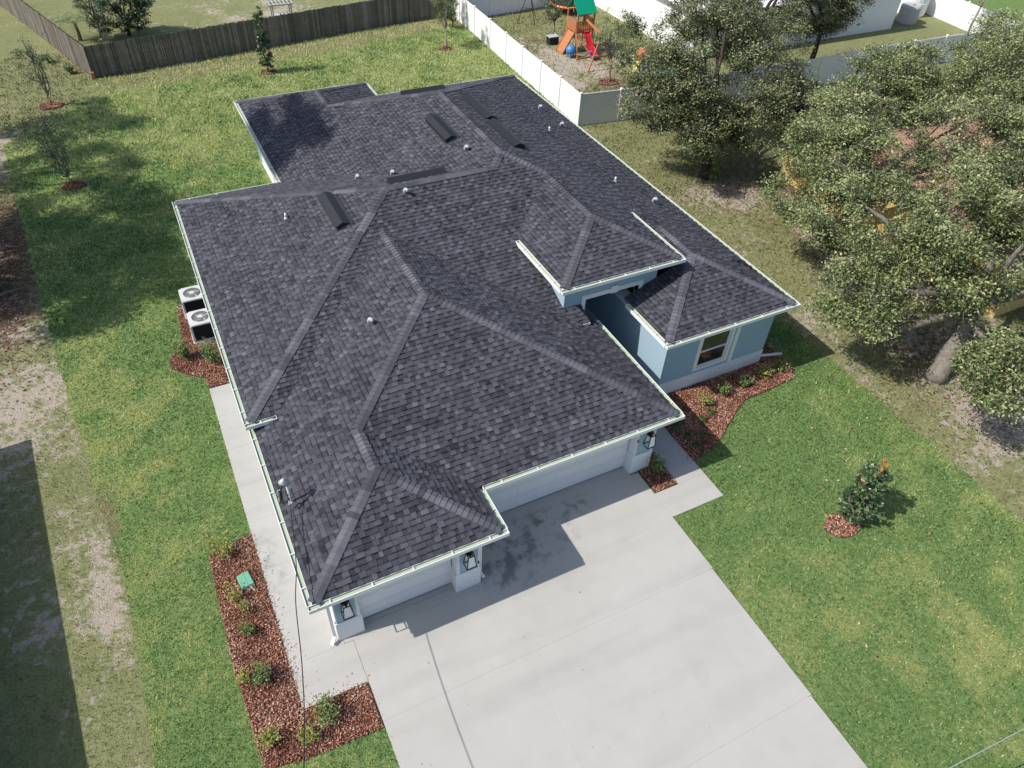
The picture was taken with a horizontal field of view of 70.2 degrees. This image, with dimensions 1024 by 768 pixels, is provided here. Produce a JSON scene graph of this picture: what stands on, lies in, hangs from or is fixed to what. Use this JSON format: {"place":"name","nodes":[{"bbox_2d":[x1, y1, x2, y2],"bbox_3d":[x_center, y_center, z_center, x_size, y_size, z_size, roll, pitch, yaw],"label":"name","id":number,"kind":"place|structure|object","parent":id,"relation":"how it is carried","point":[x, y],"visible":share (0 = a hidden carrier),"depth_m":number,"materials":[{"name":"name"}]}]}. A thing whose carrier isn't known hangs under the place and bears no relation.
{"place":"outdoors","nodes":[
{"label":"outdoors","id":0,"kind":"place"},
{"bbox_2d":[0,0,1023,767],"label":"dry yard ground","id":1,"kind":"structure","parent":0,"point":[38,626],"depth_m":25.33,"materials":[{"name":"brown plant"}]},
{"bbox_2d":[0,284,36,295],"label":"fallen branch","id":2,"kind":"object","parent":1,"relation":"on","point":[15,290],"visible":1,"depth_m":28.32,"materials":[{"name":"grey wood"}]},
{"bbox_2d":[10,35,51,105],"bbox_3d":[-25.694,-16.825,39.280,1.786,3.896,1.379,-3,44,-7],"label":"sapling","id":3,"kind":"object","parent":1,"relation":"on","point":[18,51],"visible":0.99,"depth_m":38.99,"materials":[{"name":"green plant"}]},
{"bbox_2d":[38,49,52,61],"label":"weed clump","id":4,"kind":"object","parent":1,"relation":"on","point":[47,56],"visible":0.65,"depth_m":44.66,"materials":[{"name":"green plant"}]},
{"bbox_2d":[0,0,96,77],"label":"wooden fence","id":5,"kind":"object","parent":1,"relation":"on","point":[64,44],"visible":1,"depth_m":45.90,"materials":[{"name":"brown wood"}]},
{"bbox_2d":[39,101,62,108],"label":"mulch ring","id":6,"kind":"object","parent":1,"relation":"on","point":[47,105],"visible":1,"depth_m":40.47,"materials":[{"name":"brown wood"}]},
{"bbox_2d":[61,61,73,73],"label":"weed clump","id":7,"kind":"object","parent":1,"relation":"on","point":[69,68],"visible":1,"depth_m":43.62,"materials":[{"name":"green plant"}]},
{"bbox_2d":[41,9,100,40],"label":"tree","id":8,"kind":"object","parent":1,"relation":"on","point":[79,19],"visible":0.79,"depth_m":46.96,"materials":[{"name":"green plant"}]},
{"bbox_2d":[68,0,116,37],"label":"bush","id":9,"kind":"object","parent":1,"relation":"on","point":[84,7],"visible":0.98,"depth_m":46.96,"materials":[{"name":"green plant"}]},
{"bbox_2d":[92,1,102,39],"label":"bare stem","id":10,"kind":"object","parent":1,"relation":"on","point":[97,21],"visible":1,"depth_m":47.23,"materials":[{"name":"brown wood"}]},
{"bbox_2d":[95,2,104,39],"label":"bare stem","id":11,"kind":"object","parent":1,"relation":"on","point":[100,21],"visible":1,"depth_m":47.28,"materials":[{"name":"brown wood"}]},
{"bbox_2d":[91,0,155,35],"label":"bush","id":12,"kind":"object","parent":1,"relation":"on","point":[137,15],"visible":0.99,"depth_m":47.76,"materials":[{"name":"green plant"}]},
{"bbox_2d":[83,0,448,77],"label":"wooden fence","id":13,"kind":"object","parent":1,"relation":"on","point":[396,11],"visible":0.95,"depth_m":47.14,"materials":[{"name":"brown wood"}]},
{"bbox_2d":[267,0,292,15],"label":"arbour","id":14,"kind":"object","parent":1,"relation":"on","point":[281,4],"visible":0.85,"depth_m":51.47,"materials":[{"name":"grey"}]},
{"bbox_2d":[467,0,551,16],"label":"white fence","id":15,"kind":"object","parent":1,"relation":"on","point":[487,8],"visible":0.58,"depth_m":54.94,"materials":[{"name":"plastic"}]},
{"bbox_2d":[0,64,1023,514],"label":"leaf litter","id":16,"kind":"object","parent":1,"relation":"on","point":[16,298],"visible":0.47,"depth_m":29.10,"materials":[{"name":"brown plant"}]},
{"bbox_2d":[0,246,31,247],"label":"fallen branch","id":17,"kind":"object","parent":16,"relation":"on","point":[13,246],"visible":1,"depth_m":30.43,"materials":[{"name":"wood"}]},
{"bbox_2d":[454,0,582,125],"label":"white fence","id":18,"kind":"object","parent":1,"relation":"on","point":[559,92],"visible":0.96,"depth_m":45.61,"materials":[{"name":"plastic"}]},
{"bbox_2d":[516,0,536,24],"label":"swing frame","id":19,"kind":"object","parent":1,"relation":"on","point":[532,8],"visible":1,"depth_m":53.31,"materials":[{"name":"black metal"}]},
{"bbox_2d":[538,0,566,33],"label":"tree","id":20,"kind":"object","parent":1,"relation":"on","point":[548,5],"visible":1,"depth_m":50.74,"materials":[{"name":"green plant"}]},
{"bbox_2d":[546,34,559,45],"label":"storage tub","id":21,"kind":"object","parent":1,"relation":"on","point":[552,39],"visible":0.96,"depth_m":50.70,"materials":[{"name":"black plastic"}]},
{"bbox_2d":[551,0,575,11],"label":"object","id":22,"kind":"object","parent":1,"relation":"on","point":[565,4],"visible":0.21,"depth_m":55.55,"materials":[{"name":"orange plastic"}]},
{"bbox_2d":[566,45,575,58],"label":"ball","id":23,"kind":"object","parent":1,"relation":"on","point":[570,49],"visible":1,"depth_m":48.78,"materials":[{"name":"blue plastic"}]},
{"bbox_2d":[555,0,611,71],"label":"playset","id":24,"kind":"object","parent":1,"relation":"on","point":[584,8],"visible":0.98,"depth_m":48.89,"materials":[{"name":"orange wood"}]},
{"bbox_2d":[598,78,617,84],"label":"mulch ring","id":25,"kind":"object","parent":1,"relation":"on","point":[605,81],"visible":1,"depth_m":46.23,"materials":[{"name":"brown wood"}]},
{"bbox_2d":[590,6,634,81],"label":"tree","id":26,"kind":"object","parent":1,"relation":"on","point":[615,30],"visible":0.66,"depth_m":44.73,"materials":[{"name":"green plant"}]},
{"bbox_2d":[627,47,649,72],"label":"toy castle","id":27,"kind":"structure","parent":1,"relation":"on","point":[640,62],"depth_m":47.31,"materials":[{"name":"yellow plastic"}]},
{"bbox_2d":[598,0,846,179],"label":"oak tree","id":28,"kind":"object","parent":1,"relation":"on","point":[711,115],"visible":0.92,"depth_m":34.39,"materials":[{"name":"green plant"}]},
{"bbox_2d":[666,0,819,68],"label":"oak tree","id":29,"kind":"object","parent":1,"relation":"on","point":[766,8],"visible":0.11,"depth_m":42.78,"materials":[{"name":"green plant"}]},
{"bbox_2d":[580,27,1023,125],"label":"white fence","id":30,"kind":"object","parent":1,"relation":"on","point":[598,107],"visible":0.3,"depth_m":44.58,"materials":[{"name":"plastic"}]},
{"bbox_2d":[779,0,875,58],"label":"oak tree","id":31,"kind":"object","parent":1,"relation":"on","point":[822,24],"visible":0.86,"depth_m":45.24,"materials":[{"name":"green plant"}]},
{"bbox_2d":[753,69,1023,243],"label":"oak tree","id":32,"kind":"object","parent":1,"relation":"on","point":[838,136],"visible":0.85,"depth_m":29.01,"materials":[{"name":"green plant"}]},
{"bbox_2d":[780,99,1023,317],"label":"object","id":33,"kind":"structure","parent":1,"relation":"on","point":[1015,304],"depth_m":32.71,"materials":[{"name":"green plant"}]},
{"bbox_2d":[783,144,1023,427],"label":"oak tree","id":34,"kind":"object","parent":1,"relation":"on","point":[925,244],"visible":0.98,"depth_m":24.87,"materials":[{"name":"green plant"}]},
{"bbox_2d":[896,2,921,24],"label":"water tank","id":35,"kind":"object","parent":1,"relation":"on","point":[908,13],"visible":1,"depth_m":57.03,"materials":[{"name":"grey plastic"}]},
{"bbox_2d":[819,33,1005,130],"bbox_3d":[18.568,-13.063,35.507,9.491,7.353,6.070,-18,47,-21],"label":"oak tree","id":36,"kind":"object","parent":1,"relation":"on","point":[898,62],"visible":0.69,"depth_m":33.51,"materials":[{"name":"green plant"}]},
{"bbox_2d":[897,0,929,17],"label":"water tank","id":37,"kind":"object","parent":1,"relation":"on","point":[924,4],"visible":0.44,"depth_m":58.42,"materials":[{"name":"white plastic"}]},
{"bbox_2d":[925,0,1020,32],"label":"white fence","id":38,"kind":"object","parent":1,"relation":"on","point":[958,13],"visible":0.44,"depth_m":57.35,"materials":[{"name":"plastic"}]},
{"bbox_2d":[967,0,984,32],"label":"slender tree","id":39,"kind":"object","parent":1,"relation":"on","point":[980,5],"visible":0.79,"depth_m":53.09,"materials":[{"name":"grey plant"}]},
{"bbox_2d":[937,3,1023,147],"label":"oak tree","id":40,"kind":"object","parent":1,"relation":"on","point":[999,42],"visible":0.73,"depth_m":34.51,"materials":[{"name":"green plant"}]},
{"bbox_2d":[2,17,1023,767],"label":"lawn","id":41,"kind":"structure","parent":0,"point":[921,627],"depth_m":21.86,"materials":[{"name":"green plant"}]},
{"bbox_2d":[29,117,76,184],"bbox_3d":[-20.869,-10.453,33.218,1.495,3.435,1.537,25,48,22],"label":"sapling","id":42,"kind":"object","parent":41,"relation":"on","point":[41,128],"visible":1,"depth_m":32.81,"materials":[{"name":"green plant"}]},
{"bbox_2d":[61,180,86,189],"bbox_3d":[-20.642,-9.398,34.372,1.156,0.123,0.928,-18,47,-21],"label":"mulch ring","id":43,"kind":"object","parent":41,"relation":"on","point":[74,186],"visible":1,"depth_m":34.34,"materials":[{"name":"brown wood"}]},
{"bbox_2d":[169,305,229,387],"bbox_3d":[-11.367,-1.516,26.649,2.387,0.117,5.157,-18,47,-21],"label":"mulch bed","id":44,"kind":"object","parent":41,"relation":"on","point":[212,374],"visible":0.41,"depth_m":25.84,"materials":[{"name":"brown wood"}]},
{"bbox_2d":[168,336,192,359],"bbox_3d":[-11.661,-1.218,25.757,0.691,0.936,0.706,27,49,23],"label":"shrub","id":45,"kind":"object","parent":44,"relation":"on","point":[183,349],"visible":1,"depth_m":25.71,"materials":[{"name":"green plant"}]},
{"bbox_2d":[178,285,205,319],"bbox_3d":[-12.103,-3.144,27.781,0.980,0.885,0.980,-18,47,-21],"label":"air conditioner","id":46,"kind":"object","parent":44,"relation":"on","point":[191,298],"visible":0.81,"depth_m":27.44,"materials":[{"name":"grey metal"}]},
{"bbox_2d":[186,308,215,344],"bbox_3d":[-11.359,-2.160,26.793,0.980,0.885,0.980,-18,47,-21],"label":"air conditioner","id":47,"kind":"object","parent":44,"relation":"on","point":[199,322],"visible":0.87,"depth_m":26.50,"materials":[{"name":"grey metal"}]},
{"bbox_2d":[197,336,220,363],"bbox_3d":[-10.614,-1.160,25.624,0.777,1.119,0.967,-30,53,-30],"label":"shrub","id":48,"kind":"object","parent":44,"relation":"on","point":[211,354],"visible":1,"depth_m":25.55,"materials":[{"name":"green plant"}]},
{"bbox_2d":[261,68,276,74],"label":"mulch ring","id":49,"kind":"object","parent":41,"relation":"on","point":[266,72],"visible":1,"depth_m":45.21,"materials":[{"name":"brown wood"}]},
{"bbox_2d":[251,5,274,70],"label":"columnar tree","id":50,"kind":"object","parent":49,"relation":"on","point":[262,43],"visible":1,"depth_m":44.05,"materials":[{"name":"green plant"}]},
{"bbox_2d":[210,383,367,709],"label":"side walkway","id":51,"kind":"structure","parent":41,"relation":"on","point":[336,664],"depth_m":19.56,"materials":[{"name":"concrete"}]},
{"bbox_2d":[208,533,384,767],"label":"mulch bed","id":52,"kind":"object","parent":41,"relation":"on","point":[275,699],"visible":0.85,"depth_m":17.68,"materials":[{"name":"brown wood"}]},
{"bbox_2d":[200,525,238,562],"bbox_3d":[-8.046,4.469,20.089,0.907,0.826,1.153,-18,47,-21],"label":"shrub","id":53,"kind":"object","parent":52,"relation":"on","point":[220,551],"visible":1,"depth_m":20.08,"materials":[{"name":"green plant"}]},
{"bbox_2d":[221,581,244,604],"bbox_3d":[-7.359,5.504,19.186,0.598,0.626,0.686,-18,47,-21],"label":"shrub","id":54,"kind":"object","parent":52,"relation":"on","point":[235,598],"visible":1,"depth_m":19.15,"materials":[{"name":"green plant"}]},
{"bbox_2d":[235,664,250,686],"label":"shrub","id":55,"kind":"object","parent":52,"relation":"on","point":[243,676],"visible":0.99,"depth_m":17.57,"materials":[{"name":"green plant"}]},
{"bbox_2d":[238,597,253,615],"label":"shrub","id":56,"kind":"object","parent":52,"relation":"on","point":[246,608],"visible":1,"depth_m":18.91,"materials":[{"name":"green plant"}]},
{"bbox_2d":[237,571,255,591],"bbox_3d":[-7.130,5.405,19.634,0.340,0.158,0.747,-25,50,-26],"label":"irrigation valve box","id":57,"kind":"object","parent":52,"relation":"on","point":[245,580],"visible":0.97,"depth_m":19.64,"materials":[{"name":"green plastic"}]},
{"bbox_2d":[234,619,258,636],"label":"shrub","id":58,"kind":"object","parent":52,"relation":"on","point":[247,628],"visible":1,"depth_m":18.46,"materials":[{"name":"green plant"}]},
{"bbox_2d":[248,659,273,688],"bbox_3d":[-6.074,6.996,17.603,0.592,0.756,0.775,-18,47,-21],"label":"shrub","id":59,"kind":"object","parent":52,"relation":"on","point":[261,676],"visible":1,"depth_m":17.54,"materials":[{"name":"green plant"}]},
{"bbox_2d":[257,721,289,748],"bbox_3d":[-5.492,8.080,16.662,0.666,0.533,0.571,-32,54,-31],"label":"shrub","id":60,"kind":"object","parent":52,"relation":"on","point":[268,736],"visible":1,"depth_m":16.60,"materials":[{"name":"green plant"}]},
{"bbox_2d":[294,721,320,747],"bbox_3d":[-4.701,8.060,16.676,0.537,0.608,0.570,-29,52,-29],"label":"shrub","id":61,"kind":"object","parent":52,"relation":"on","point":[308,739],"visible":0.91,"depth_m":16.64,"materials":[{"name":"green plant"}]},
{"bbox_2d":[308,688,339,733],"bbox_3d":[-4.378,7.647,16.966,0.764,0.835,1.062,-18,47,-21],"label":"shrub","id":62,"kind":"object","parent":52,"relation":"on","point":[326,709],"visible":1,"depth_m":16.97,"materials":[{"name":"green plant"}]},
{"bbox_2d":[438,45,452,50],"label":"mulch ring","id":63,"kind":"object","parent":41,"relation":"on","point":[444,48],"visible":1,"depth_m":49.40,"materials":[{"name":"brown wood"}]},
{"bbox_2d":[429,0,458,46],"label":"tree","id":64,"kind":"object","parent":63,"relation":"on","point":[441,10],"visible":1,"depth_m":47.96,"materials":[{"name":"green plant"}]},
{"bbox_2d":[440,0,460,27],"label":"bush","id":65,"kind":"object","parent":41,"relation":"on","point":[452,10],"visible":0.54,"depth_m":51.81,"materials":[{"name":"green plant"}]},
{"bbox_2d":[172,74,800,644],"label":"house","id":66,"kind":"structure","parent":41,"relation":"on","point":[444,336],"depth_m":23.00,"materials":[{"name":"concrete"}]},
{"bbox_2d":[289,497,304,767],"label":"service cable","id":67,"kind":"object","parent":66,"relation":"attached to","point":[299,639],"visible":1,"depth_m":15.29,"materials":[{"name":"black rubber"}]},
{"bbox_2d":[357,559,450,618],"bbox_3d":[-2.757,5.015,18.792,2.540,2.138,0.060,-18,47,-21],"label":"garage door","id":68,"kind":"structure","parent":66,"relation":"in","point":[372,602],"depth_m":19.09,"materials":[{"name":"paint"}]},
{"bbox_2d":[480,439,628,513],"bbox_3d":[0.973,2.662,21.488,5.820,2.138,0.060,-18,47,-21],"label":"garage door","id":69,"kind":"structure","parent":66,"relation":"in","point":[528,489],"depth_m":21.92,"materials":[{"name":"paint"}]},
{"bbox_2d":[691,326,741,371],"bbox_3d":[7.101,-1.358,25.260,1.760,2.060,0.105,-18,47,-21],"label":"window","id":70,"kind":"structure","parent":66,"relation":"in","point":[710,349],"depth_m":25.41,"materials":[{"name":"white glass"}]},
{"bbox_2d":[638,451,676,492],"bbox_3d":[4.457,2.693,23.193,0.920,0.112,1.710,-18,47,-21],"label":"mulch bed","id":71,"kind":"object","parent":41,"relation":"on","point":[659,482],"visible":0.69,"depth_m":22.93,"materials":[{"name":"brown wood"}]},
{"bbox_2d":[646,452,667,475],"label":"shrub","id":72,"kind":"object","parent":71,"relation":"on","point":[656,464],"visible":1,"depth_m":22.75,"materials":[{"name":"green plant"}]},
{"bbox_2d":[652,427,722,516],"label":"front walkway","id":73,"kind":"structure","parent":41,"relation":"on","point":[695,487],"depth_m":22.90,"materials":[{"name":"concrete"}]},
{"bbox_2d":[665,344,794,459],"bbox_3d":[7.363,0.015,26.180,7.141,0.119,3.386,-32,54,-31],"label":"mulch bed","id":74,"kind":"object","parent":41,"relation":"on","point":[685,400],"visible":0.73,"depth_m":25.60,"materials":[{"name":"brown wood"}]},
{"bbox_2d":[671,422,680,430],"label":"grass tuft","id":75,"kind":"object","parent":74,"relation":"on","point":[674,424],"visible":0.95,"depth_m":24.43,"materials":[{"name":"green plant"}]},
{"bbox_2d":[683,431,693,438],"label":"grass tuft","id":76,"kind":"object","parent":74,"relation":"on","point":[687,434],"visible":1,"depth_m":24.19,"materials":[{"name":"green plant"}]},
{"bbox_2d":[692,440,701,448],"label":"grass tuft","id":77,"kind":"object","parent":74,"relation":"on","point":[696,444],"visible":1,"depth_m":23.87,"materials":[{"name":"green plant"}]},
{"bbox_2d":[697,429,707,436],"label":"grass tuft","id":78,"kind":"object","parent":74,"relation":"on","point":[702,433],"visible":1,"depth_m":24.25,"materials":[{"name":"green plant"}]},
{"bbox_2d":[699,415,706,422],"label":"grass tuft","id":79,"kind":"object","parent":74,"relation":"on","point":[702,418],"visible":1,"depth_m":24.77,"materials":[{"name":"green plant"}]},
{"bbox_2d":[697,389,714,405],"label":"shrub","id":80,"kind":"object","parent":74,"relation":"on","point":[705,401],"visible":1,"depth_m":25.27,"materials":[{"name":"green plant"}]},
{"bbox_2d":[706,408,715,416],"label":"grass tuft","id":81,"kind":"object","parent":74,"relation":"on","point":[711,411],"visible":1,"depth_m":25.02,"materials":[{"name":"green plant"}]},
{"bbox_2d":[716,377,732,394],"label":"shrub","id":82,"kind":"object","parent":74,"relation":"on","point":[722,386],"visible":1,"depth_m":25.63,"materials":[{"name":"green plant"}]},
{"bbox_2d":[735,373,754,387],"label":"shrub","id":83,"kind":"object","parent":74,"relation":"on","point":[742,381],"visible":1,"depth_m":26.02,"materials":[{"name":"green plant"}]},
{"bbox_2d":[754,363,775,378],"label":"shrub","id":84,"kind":"object","parent":74,"relation":"on","point":[761,371],"visible":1,"depth_m":26.44,"materials":[{"name":"green plant"}]},
{"bbox_2d":[773,358,794,371],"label":"shrub","id":85,"kind":"object","parent":74,"relation":"on","point":[780,366],"visible":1,"depth_m":26.73,"materials":[{"name":"green plant"}]},
{"bbox_2d":[824,513,860,537],"bbox_3d":[9.958,4.219,21.930,1.294,0.112,0.866,-18,47,-21],"label":"mulch ring","id":86,"kind":"object","parent":41,"relation":"on","point":[835,524],"visible":0.79,"depth_m":21.87,"materials":[{"name":"brown wood"}]},
{"bbox_2d":[825,459,900,525],"bbox_3d":[10.371,3.140,21.256,1.439,2.863,1.356,28,49,23],"label":"magnolia","id":87,"kind":"object","parent":86,"relation":"on","point":[863,488],"visible":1,"depth_m":21.30,"materials":[{"name":"green plant"}]},
{"bbox_2d":[735,417,1011,703],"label":"fallen leaves","id":88,"kind":"object","parent":41,"relation":"on","point":[872,564],"visible":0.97,"depth_m":21.13,"materials":[{"name":"brown plant"}]},
{"bbox_2d":[344,466,867,767],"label":"driveway","id":89,"kind":"structure","parent":0,"point":[661,608],"depth_m":18.50,"materials":[{"name":"concrete"}]},
{"bbox_2d":[254,426,709,765],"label":"stray chips","id":90,"kind":"object","parent":89,"relation":"on","point":[373,663],"visible":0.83,"depth_m":18.44,"materials":[{"name":"brown wood"}]},
{"bbox_2d":[704,166,722,181],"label":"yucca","id":91,"kind":"object","parent":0,"point":[713,173],"visible":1,"depth_m":37.00,"materials":[{"name":"green plant"}]},
{"bbox_2d":[594,0,900,58],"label":"white house","id":92,"kind":"structure","parent":0,"point":[879,15],"depth_m":54.27,"materials":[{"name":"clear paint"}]},
{"bbox_2d":[950,729,1023,767],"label":"street cable","id":93,"kind":"object","parent":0,"point":[986,748],"visible":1,"depth_m":9.68,"materials":[{"name":"black rubber"}]},
{"bbox_2d":[965,0,1023,44],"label":"neighbour lawn","id":94,"kind":"structure","parent":0,"point":[992,5],"depth_m":62.47,"materials":[{"name":"green plant"}]}
]}

